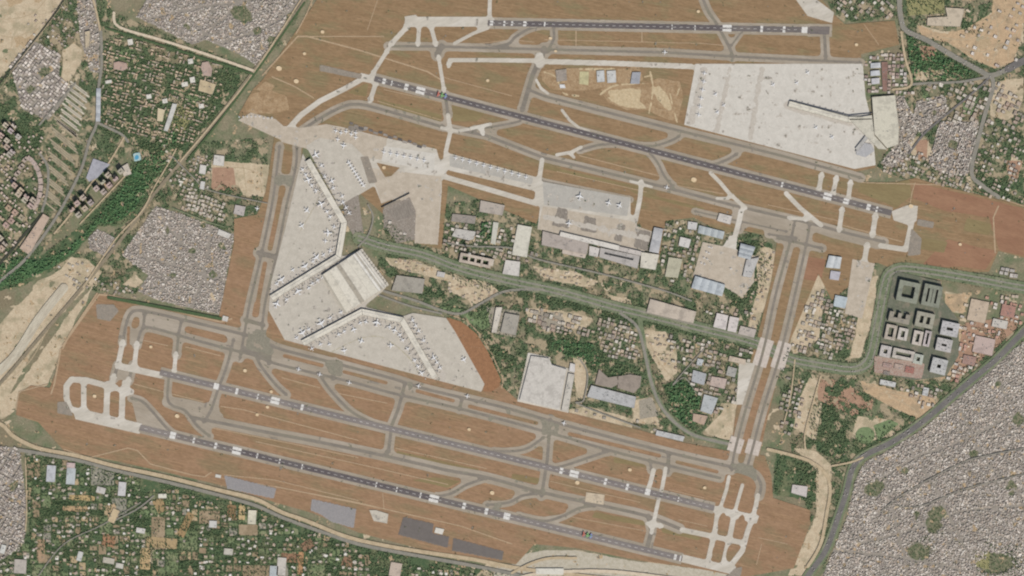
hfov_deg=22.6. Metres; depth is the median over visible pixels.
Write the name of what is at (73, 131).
row house
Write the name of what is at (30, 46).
canal road
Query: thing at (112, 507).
dirt plot
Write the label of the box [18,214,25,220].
apartment tower
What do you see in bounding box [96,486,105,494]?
warehouse
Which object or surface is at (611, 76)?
hall
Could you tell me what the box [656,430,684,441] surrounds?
works hall
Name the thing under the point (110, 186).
apartment tower
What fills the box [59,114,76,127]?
row house
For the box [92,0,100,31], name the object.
tan road
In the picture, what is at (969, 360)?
block
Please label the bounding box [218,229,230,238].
shed
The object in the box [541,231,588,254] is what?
terminal
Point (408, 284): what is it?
office building
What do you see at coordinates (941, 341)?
office block
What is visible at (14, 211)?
apartment tower
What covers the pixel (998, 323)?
block
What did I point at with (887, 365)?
unfinished block
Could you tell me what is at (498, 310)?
hotel
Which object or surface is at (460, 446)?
lighter runway
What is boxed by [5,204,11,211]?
apartment tower
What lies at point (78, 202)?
apartment tower
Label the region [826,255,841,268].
hangar
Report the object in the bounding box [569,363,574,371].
shed
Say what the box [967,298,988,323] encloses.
block
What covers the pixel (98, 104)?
warehouse
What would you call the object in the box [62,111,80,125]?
row house
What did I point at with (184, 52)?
green verge
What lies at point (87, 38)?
block
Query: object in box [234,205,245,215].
warehouse
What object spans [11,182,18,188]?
apartment tower
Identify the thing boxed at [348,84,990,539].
olive grass
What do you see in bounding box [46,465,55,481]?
warehouse
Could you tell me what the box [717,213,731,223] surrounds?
office building
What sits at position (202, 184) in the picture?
warehouse
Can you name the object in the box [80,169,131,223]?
lane
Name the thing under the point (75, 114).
row house
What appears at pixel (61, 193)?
row house
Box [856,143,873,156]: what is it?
forecourt
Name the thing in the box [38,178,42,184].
curved terrace
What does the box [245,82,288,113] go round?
infield soil
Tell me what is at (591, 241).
departures hall
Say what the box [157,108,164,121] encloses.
hall
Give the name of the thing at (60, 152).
row house
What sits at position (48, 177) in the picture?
avenue
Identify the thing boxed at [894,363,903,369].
unfinished block
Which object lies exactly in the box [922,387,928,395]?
block
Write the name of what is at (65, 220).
avenue
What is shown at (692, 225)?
shed
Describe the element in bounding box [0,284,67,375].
goods yard
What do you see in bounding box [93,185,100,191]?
apartment tower
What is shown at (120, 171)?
apartment tower
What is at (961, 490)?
lane
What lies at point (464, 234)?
cargo shed
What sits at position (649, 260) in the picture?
arrivals hall
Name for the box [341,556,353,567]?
dirt plot
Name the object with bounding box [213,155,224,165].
warehouse
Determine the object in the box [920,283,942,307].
office block
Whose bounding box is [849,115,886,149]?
terminal
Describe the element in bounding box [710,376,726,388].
warehouse
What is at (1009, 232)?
red grass
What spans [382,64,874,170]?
pale apron
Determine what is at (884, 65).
maintenance building
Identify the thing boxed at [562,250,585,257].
customs shed
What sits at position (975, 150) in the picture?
avenue
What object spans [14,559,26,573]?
house
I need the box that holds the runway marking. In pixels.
[144,21,881,560]
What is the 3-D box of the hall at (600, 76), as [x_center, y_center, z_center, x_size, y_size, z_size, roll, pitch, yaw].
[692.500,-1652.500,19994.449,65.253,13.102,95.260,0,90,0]
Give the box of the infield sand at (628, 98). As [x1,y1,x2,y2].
[544,68,679,121]
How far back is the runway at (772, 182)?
19995.35 m
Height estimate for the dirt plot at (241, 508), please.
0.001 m
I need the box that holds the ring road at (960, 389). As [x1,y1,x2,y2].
[805,328,1023,575]
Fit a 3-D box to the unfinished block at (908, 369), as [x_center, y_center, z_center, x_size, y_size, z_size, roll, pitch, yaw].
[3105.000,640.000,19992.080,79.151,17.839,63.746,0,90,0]
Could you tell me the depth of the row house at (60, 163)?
19995.60 m
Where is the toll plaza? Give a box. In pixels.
[536,568,563,574]
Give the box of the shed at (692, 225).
[687,221,697,229]
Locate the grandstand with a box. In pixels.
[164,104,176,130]
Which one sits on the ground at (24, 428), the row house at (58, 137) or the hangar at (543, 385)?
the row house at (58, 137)
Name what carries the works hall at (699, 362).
on the ground at (24, 428)
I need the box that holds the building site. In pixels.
[0,0,1023,575]
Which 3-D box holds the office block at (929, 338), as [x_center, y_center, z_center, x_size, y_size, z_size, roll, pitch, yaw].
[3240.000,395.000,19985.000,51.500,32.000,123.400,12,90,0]
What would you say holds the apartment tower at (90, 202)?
on the ground at (24, 428)
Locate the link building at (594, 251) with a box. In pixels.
[589,246,599,256]
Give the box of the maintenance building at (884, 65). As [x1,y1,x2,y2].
[881,62,887,91]
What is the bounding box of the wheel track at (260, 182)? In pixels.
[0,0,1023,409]
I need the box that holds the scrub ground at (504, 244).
[0,0,1023,564]
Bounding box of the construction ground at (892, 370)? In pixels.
[874,356,924,377]
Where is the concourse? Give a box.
[855,136,867,150]
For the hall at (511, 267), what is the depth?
19988.60 m
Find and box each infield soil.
[95,61,973,418]
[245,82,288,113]
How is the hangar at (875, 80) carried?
on the ground at (24, 428)
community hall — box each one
[127,39,133,44]
[189,77,194,82]
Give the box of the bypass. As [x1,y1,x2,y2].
[522,569,661,575]
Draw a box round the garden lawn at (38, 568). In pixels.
[4,455,430,575]
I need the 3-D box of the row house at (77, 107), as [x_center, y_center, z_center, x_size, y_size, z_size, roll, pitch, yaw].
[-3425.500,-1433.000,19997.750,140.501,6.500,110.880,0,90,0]
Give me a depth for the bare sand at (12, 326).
19999.55 m
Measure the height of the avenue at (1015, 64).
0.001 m
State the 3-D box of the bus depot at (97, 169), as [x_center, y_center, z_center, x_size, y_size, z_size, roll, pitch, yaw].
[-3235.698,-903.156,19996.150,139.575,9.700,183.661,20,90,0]
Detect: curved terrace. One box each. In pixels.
[36,171,42,177]
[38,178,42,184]
[38,185,42,190]
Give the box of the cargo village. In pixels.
[479,200,504,215]
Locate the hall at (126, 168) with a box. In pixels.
[120,163,131,175]
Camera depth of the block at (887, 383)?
19990.60 m
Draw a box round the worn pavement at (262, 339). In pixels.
[134,31,850,539]
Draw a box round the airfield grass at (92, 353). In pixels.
[16,211,809,575]
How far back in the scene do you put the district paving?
19991.29 m
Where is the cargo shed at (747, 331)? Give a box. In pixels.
[738,326,755,337]
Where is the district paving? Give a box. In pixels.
[877,272,958,379]
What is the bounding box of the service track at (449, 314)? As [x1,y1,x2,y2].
[15,0,1023,564]
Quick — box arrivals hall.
[640,252,658,269]
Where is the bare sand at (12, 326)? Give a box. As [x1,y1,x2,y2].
[0,0,1023,575]
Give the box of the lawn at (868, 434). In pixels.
[116,48,976,517]
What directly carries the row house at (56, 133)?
on the ground at (24, 428)
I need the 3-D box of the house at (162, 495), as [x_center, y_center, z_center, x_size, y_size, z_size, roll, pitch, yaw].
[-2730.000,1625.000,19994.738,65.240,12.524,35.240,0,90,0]
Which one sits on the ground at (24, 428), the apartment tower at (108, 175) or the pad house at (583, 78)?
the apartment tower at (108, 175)
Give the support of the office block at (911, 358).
on the district paving
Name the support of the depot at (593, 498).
on the ground at (24, 428)
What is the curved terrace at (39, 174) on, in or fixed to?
on the ground at (24, 428)
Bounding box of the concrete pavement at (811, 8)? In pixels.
[63,0,917,573]
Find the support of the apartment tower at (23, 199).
on the ground at (24, 428)
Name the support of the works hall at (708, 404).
on the ground at (24, 428)
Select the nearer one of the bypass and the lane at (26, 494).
the bypass
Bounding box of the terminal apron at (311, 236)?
[269,138,483,390]
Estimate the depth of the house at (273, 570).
19991.60 m
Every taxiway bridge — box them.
[727,436,761,455]
[753,337,791,370]
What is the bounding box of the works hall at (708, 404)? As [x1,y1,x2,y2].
[700,394,717,414]
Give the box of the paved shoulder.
[109,0,892,563]
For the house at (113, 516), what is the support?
on the ground at (24, 428)
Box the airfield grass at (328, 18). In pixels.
[238,0,1023,379]
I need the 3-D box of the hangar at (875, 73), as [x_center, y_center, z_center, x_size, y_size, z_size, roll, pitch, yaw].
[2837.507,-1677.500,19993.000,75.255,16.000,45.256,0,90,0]
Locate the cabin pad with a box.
[93,10,961,494]
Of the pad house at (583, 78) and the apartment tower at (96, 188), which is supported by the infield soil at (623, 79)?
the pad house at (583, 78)
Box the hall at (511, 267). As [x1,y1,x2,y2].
[502,260,519,275]
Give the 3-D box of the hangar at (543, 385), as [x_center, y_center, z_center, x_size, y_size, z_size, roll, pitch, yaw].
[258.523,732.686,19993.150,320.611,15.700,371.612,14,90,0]
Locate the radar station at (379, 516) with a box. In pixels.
[369,510,387,522]
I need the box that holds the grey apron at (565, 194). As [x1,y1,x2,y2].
[450,155,629,215]
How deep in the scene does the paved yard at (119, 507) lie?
19998.50 m
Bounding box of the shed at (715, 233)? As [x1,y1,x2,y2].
[698,225,723,238]
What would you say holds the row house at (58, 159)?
on the ground at (24, 428)
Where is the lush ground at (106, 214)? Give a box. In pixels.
[0,36,970,425]
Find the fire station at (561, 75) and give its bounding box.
[556,69,566,81]
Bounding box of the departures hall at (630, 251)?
[619,247,640,255]
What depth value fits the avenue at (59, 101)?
19993.32 m
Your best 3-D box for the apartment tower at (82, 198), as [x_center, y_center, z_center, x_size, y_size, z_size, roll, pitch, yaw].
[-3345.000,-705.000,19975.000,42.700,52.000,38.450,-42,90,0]
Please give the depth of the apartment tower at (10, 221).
19984.00 m
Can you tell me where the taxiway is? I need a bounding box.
[114,0,885,547]
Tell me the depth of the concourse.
19986.60 m
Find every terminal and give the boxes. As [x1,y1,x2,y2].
[322,249,388,312]
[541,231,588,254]
[599,248,639,268]
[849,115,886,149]
[872,95,898,147]
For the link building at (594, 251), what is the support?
on the ground at (24, 428)
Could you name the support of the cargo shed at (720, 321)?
on the ground at (24, 428)
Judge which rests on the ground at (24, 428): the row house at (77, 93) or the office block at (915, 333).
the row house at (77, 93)
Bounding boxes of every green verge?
[105,27,253,74]
[352,232,1023,374]
[638,318,728,444]
[802,325,1023,575]
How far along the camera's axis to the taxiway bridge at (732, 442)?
19996.54 m
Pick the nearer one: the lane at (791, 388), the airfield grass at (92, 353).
the lane at (791, 388)
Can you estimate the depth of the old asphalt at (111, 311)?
19995.98 m
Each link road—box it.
[378,294,441,314]
[383,288,544,314]
[619,312,728,444]
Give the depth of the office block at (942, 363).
19966.00 m
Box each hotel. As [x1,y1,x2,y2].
[459,253,491,267]
[492,307,501,332]
[501,313,519,334]
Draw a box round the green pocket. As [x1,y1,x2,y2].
[9,4,1023,573]
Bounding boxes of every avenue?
[0,31,102,282]
[38,152,49,211]
[39,82,75,125]
[53,137,124,233]
[97,122,128,142]
[767,448,831,567]
[804,376,820,448]
[831,457,863,466]
[892,31,912,90]
[897,0,1006,76]
[908,77,989,154]
[912,76,988,85]
[970,73,1000,198]
[1005,57,1023,72]
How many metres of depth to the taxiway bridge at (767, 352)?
19996.61 m
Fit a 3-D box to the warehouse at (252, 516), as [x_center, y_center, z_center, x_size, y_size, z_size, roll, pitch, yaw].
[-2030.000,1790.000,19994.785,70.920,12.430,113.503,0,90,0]
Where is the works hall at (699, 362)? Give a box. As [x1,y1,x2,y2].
[696,359,703,365]
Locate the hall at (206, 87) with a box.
[198,79,215,93]
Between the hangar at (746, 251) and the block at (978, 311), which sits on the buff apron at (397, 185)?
the hangar at (746, 251)
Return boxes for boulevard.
[358,235,1023,367]
[358,240,1023,371]
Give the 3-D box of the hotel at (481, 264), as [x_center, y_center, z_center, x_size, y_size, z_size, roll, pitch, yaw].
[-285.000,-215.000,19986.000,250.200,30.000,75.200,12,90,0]
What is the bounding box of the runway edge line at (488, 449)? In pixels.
[146,19,887,560]
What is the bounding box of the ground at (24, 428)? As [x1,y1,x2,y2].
[0,0,1023,575]
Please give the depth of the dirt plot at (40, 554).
19997.73 m
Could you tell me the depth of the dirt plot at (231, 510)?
19997.94 m
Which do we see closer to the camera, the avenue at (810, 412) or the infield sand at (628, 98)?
the avenue at (810, 412)
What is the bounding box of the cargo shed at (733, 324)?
[727,316,738,332]
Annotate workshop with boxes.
[437,271,444,277]
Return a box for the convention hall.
[587,385,635,407]
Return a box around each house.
[0,544,6,553]
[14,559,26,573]
[48,150,68,167]
[48,164,64,178]
[49,139,71,156]
[49,167,66,182]
[49,184,64,196]
[50,155,69,171]
[51,126,74,146]
[51,143,72,160]
[51,171,68,185]
[52,114,77,135]
[52,159,71,174]
[53,130,76,149]
[53,147,74,163]
[54,118,79,138]
[55,134,77,153]
[56,122,80,142]
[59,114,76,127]
[61,108,78,122]
[61,117,78,131]
[62,103,81,116]
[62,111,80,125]
[65,97,81,110]
[65,106,81,119]
[66,100,84,114]
[67,86,86,100]
[67,94,86,108]
[68,93,83,105]
[70,90,86,102]
[71,83,89,97]
[76,551,83,560]
[102,557,114,564]
[108,508,119,523]
[115,563,123,568]
[136,527,145,533]
[158,494,166,497]
[224,548,232,554]
[269,566,277,575]
[276,557,286,575]
[389,562,401,575]
[579,72,588,84]
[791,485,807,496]
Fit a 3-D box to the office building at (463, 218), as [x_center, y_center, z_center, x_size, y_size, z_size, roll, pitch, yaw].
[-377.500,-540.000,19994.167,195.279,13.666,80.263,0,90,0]
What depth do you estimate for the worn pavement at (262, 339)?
19996.40 m
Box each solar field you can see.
[225,477,275,497]
[311,499,355,527]
[398,517,448,545]
[452,539,502,559]
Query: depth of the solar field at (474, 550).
19995.98 m
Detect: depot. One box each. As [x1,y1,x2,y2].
[86,159,109,181]
[585,492,604,504]
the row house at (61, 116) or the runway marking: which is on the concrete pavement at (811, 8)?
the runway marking
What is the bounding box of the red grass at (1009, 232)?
[804,183,1023,280]
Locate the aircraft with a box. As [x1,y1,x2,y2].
[582,532,592,537]
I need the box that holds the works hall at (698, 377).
[691,370,706,384]
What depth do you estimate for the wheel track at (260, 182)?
19999.34 m
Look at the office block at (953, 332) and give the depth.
19966.00 m
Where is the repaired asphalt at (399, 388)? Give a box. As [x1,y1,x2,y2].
[111,20,808,548]
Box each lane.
[25,457,26,531]
[38,502,140,575]
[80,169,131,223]
[116,495,153,519]
[172,156,267,203]
[172,207,224,227]
[358,204,373,246]
[447,242,691,301]
[575,358,640,427]
[673,349,703,393]
[784,359,795,422]
[880,448,1023,511]
[896,474,1023,507]
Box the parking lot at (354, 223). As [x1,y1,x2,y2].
[343,195,415,242]
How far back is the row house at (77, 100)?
19995.60 m
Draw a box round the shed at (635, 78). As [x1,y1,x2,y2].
[630,72,640,83]
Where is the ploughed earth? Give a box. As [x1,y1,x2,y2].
[0,460,433,575]
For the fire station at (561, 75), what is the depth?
19991.60 m
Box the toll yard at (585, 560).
[493,550,727,575]
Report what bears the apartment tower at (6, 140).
on the ground at (24, 428)
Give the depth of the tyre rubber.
19995.21 m
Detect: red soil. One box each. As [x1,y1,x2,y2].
[211,46,1021,415]
[950,315,1018,381]
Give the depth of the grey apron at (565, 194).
19996.12 m
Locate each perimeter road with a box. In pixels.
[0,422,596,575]
[17,448,523,575]
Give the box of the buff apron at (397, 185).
[239,113,874,317]
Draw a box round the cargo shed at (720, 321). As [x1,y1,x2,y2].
[713,313,727,329]
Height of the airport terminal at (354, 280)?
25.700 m
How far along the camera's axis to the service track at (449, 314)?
19996.75 m
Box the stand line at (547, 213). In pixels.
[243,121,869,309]
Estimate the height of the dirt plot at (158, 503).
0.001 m
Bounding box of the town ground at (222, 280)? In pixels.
[0,0,1023,575]
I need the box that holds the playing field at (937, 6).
[171,0,989,568]
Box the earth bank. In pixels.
[447,318,500,391]
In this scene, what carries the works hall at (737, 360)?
on the ground at (24, 428)
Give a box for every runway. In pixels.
[140,370,714,560]
[178,20,891,557]
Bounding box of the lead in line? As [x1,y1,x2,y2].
[301,168,415,366]
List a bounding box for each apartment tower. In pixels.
[2,221,9,228]
[3,137,10,143]
[3,143,10,150]
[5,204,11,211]
[6,151,13,157]
[8,217,14,223]
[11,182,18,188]
[11,209,18,215]
[17,187,24,193]
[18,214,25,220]
[21,197,28,203]
[27,202,33,209]
[29,197,36,203]
[74,200,81,206]
[75,211,82,218]
[79,194,86,200]
[81,205,88,211]
[87,199,94,205]
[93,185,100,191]
[100,188,107,195]
[105,172,111,178]
[106,182,113,188]
[117,168,124,174]
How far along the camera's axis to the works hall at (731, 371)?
19989.60 m
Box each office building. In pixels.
[392,275,424,293]
[451,214,475,223]
[678,237,690,247]
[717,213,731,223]
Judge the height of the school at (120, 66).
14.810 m
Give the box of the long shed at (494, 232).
[491,222,498,243]
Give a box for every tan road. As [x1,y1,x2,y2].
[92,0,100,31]
[112,11,253,71]
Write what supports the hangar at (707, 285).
on the buff apron at (397, 185)
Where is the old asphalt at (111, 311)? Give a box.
[57,65,933,575]
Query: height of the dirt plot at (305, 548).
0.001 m
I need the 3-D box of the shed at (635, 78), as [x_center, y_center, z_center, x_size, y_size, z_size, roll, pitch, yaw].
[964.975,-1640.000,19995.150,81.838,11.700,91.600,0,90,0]
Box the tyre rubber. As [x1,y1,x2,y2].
[234,22,770,500]
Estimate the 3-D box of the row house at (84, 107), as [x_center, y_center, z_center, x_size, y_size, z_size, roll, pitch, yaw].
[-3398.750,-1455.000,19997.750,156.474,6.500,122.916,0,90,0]
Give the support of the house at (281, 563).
on the ground at (24, 428)
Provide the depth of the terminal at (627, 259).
19985.60 m
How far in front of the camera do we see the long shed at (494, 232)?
19990.30 m
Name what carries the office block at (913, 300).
on the district paving
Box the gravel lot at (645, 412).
[487,306,658,418]
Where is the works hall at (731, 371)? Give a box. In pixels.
[726,366,736,377]
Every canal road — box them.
[0,0,63,82]
[0,10,58,88]
[0,213,42,264]
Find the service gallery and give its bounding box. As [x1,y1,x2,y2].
[790,100,871,115]
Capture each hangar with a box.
[520,356,566,409]
[649,227,662,252]
[691,276,724,295]
[738,243,754,259]
[742,257,758,277]
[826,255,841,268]
[870,63,880,67]
[870,70,879,75]
[871,78,879,83]
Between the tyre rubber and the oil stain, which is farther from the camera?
the oil stain
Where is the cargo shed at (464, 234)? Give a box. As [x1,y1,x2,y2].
[452,229,475,240]
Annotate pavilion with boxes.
[595,370,617,387]
[618,374,640,392]
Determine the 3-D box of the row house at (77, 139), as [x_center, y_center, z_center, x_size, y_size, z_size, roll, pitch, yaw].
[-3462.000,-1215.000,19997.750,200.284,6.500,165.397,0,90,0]
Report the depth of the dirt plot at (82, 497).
19997.59 m
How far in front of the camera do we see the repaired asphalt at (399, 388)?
19995.42 m
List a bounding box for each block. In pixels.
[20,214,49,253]
[85,31,89,48]
[879,345,891,357]
[879,379,895,386]
[882,362,891,367]
[884,324,897,340]
[888,310,910,324]
[892,348,914,361]
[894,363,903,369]
[895,279,920,303]
[897,327,908,340]
[905,366,914,373]
[911,330,923,345]
[912,353,923,364]
[914,311,934,328]
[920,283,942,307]
[922,330,931,346]
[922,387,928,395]
[929,357,947,375]
[935,337,952,352]
[939,320,959,337]
[962,355,975,365]
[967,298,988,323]
[972,335,994,355]
[992,318,1007,329]
[1000,304,1015,317]
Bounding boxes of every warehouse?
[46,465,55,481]
[66,468,75,484]
[67,462,74,467]
[96,88,100,121]
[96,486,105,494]
[118,482,126,495]
[199,164,206,174]
[200,181,204,189]
[209,520,216,527]
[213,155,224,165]
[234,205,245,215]
[248,510,256,523]
[512,225,531,256]
[647,299,695,322]
[665,257,681,277]
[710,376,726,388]
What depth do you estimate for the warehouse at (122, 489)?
19991.60 m
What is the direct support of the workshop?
on the ground at (24, 428)
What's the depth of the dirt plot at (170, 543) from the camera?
19998.08 m
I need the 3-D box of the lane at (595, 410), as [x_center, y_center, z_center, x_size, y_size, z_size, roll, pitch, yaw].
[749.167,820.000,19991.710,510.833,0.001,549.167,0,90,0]
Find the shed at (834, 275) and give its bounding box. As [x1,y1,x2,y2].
[830,271,839,279]
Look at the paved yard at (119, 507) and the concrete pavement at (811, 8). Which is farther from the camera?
the paved yard at (119, 507)
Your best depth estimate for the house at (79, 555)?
19991.60 m
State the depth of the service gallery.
19991.00 m
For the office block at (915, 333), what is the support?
on the district paving
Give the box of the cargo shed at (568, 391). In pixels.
[561,373,574,411]
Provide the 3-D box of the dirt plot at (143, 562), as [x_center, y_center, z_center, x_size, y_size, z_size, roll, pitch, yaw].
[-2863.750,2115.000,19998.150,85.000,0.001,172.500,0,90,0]
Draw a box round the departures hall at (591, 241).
[560,232,619,250]
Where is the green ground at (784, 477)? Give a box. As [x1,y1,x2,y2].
[0,15,1023,575]
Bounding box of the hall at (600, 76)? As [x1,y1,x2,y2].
[597,70,604,82]
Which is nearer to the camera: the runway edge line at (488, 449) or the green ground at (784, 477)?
the runway edge line at (488, 449)
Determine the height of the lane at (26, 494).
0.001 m
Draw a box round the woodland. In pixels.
[0,0,1023,575]
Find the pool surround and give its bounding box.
[133,152,140,160]
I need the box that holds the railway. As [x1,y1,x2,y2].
[0,0,305,385]
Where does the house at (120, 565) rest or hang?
on the ground at (24, 428)
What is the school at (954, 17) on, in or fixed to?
on the ground at (24, 428)
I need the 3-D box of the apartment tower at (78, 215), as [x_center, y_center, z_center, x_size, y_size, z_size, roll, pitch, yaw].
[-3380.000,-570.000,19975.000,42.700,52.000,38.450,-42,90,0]
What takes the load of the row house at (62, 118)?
on the ground at (24, 428)
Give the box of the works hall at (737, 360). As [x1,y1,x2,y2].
[728,356,745,364]
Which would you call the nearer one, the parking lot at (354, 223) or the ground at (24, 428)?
the parking lot at (354, 223)
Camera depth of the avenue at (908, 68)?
19994.09 m
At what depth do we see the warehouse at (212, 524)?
19991.60 m
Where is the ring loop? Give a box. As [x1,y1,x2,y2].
[511,556,576,573]
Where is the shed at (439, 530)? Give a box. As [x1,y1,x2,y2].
[434,527,443,533]
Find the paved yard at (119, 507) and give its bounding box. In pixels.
[10,453,452,575]
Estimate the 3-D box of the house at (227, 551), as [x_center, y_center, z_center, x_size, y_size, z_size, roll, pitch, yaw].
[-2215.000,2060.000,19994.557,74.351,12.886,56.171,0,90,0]
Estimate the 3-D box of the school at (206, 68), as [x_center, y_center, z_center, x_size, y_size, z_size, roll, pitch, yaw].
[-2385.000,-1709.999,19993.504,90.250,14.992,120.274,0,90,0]
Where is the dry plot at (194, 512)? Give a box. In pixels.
[27,459,458,575]
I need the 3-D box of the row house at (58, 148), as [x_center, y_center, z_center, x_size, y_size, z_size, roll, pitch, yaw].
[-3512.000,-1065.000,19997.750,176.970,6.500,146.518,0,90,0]
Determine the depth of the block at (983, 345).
19990.60 m
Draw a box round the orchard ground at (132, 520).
[17,476,435,574]
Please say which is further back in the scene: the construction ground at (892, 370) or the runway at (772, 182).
the runway at (772, 182)
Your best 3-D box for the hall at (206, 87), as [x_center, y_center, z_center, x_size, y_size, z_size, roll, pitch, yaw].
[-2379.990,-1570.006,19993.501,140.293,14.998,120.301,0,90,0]
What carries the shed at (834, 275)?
on the ground at (24, 428)
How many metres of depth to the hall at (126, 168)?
19988.60 m
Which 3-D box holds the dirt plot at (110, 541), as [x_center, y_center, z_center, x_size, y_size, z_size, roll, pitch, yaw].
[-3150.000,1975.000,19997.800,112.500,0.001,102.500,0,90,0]
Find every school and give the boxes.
[114,61,127,70]
[201,61,211,76]
[927,8,964,26]
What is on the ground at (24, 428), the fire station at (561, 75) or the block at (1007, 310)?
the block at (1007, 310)
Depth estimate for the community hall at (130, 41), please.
19989.60 m
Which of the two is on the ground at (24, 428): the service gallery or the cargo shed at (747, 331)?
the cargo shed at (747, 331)
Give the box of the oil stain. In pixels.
[64,1,906,566]
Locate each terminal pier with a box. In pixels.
[270,159,346,299]
[301,309,437,378]
[788,99,866,122]
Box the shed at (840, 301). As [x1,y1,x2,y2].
[833,295,847,307]
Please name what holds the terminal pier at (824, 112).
on the pale apron at (842, 146)
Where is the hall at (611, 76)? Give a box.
[607,70,615,82]
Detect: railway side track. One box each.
[83,148,176,287]
[180,0,300,161]
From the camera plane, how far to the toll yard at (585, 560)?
19999.48 m
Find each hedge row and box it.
[107,296,221,319]
[186,2,304,162]
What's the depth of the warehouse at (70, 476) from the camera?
19991.60 m
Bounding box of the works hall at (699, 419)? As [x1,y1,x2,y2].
[693,414,707,424]
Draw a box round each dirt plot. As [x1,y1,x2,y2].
[37,539,44,560]
[63,505,87,511]
[69,495,94,500]
[102,534,115,546]
[105,504,118,518]
[140,548,150,569]
[145,537,177,548]
[152,498,165,513]
[177,512,193,537]
[227,505,235,519]
[239,504,244,519]
[281,553,298,562]
[297,552,303,574]
[300,539,313,550]
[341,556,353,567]
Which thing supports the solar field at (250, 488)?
on the airfield grass at (92, 353)

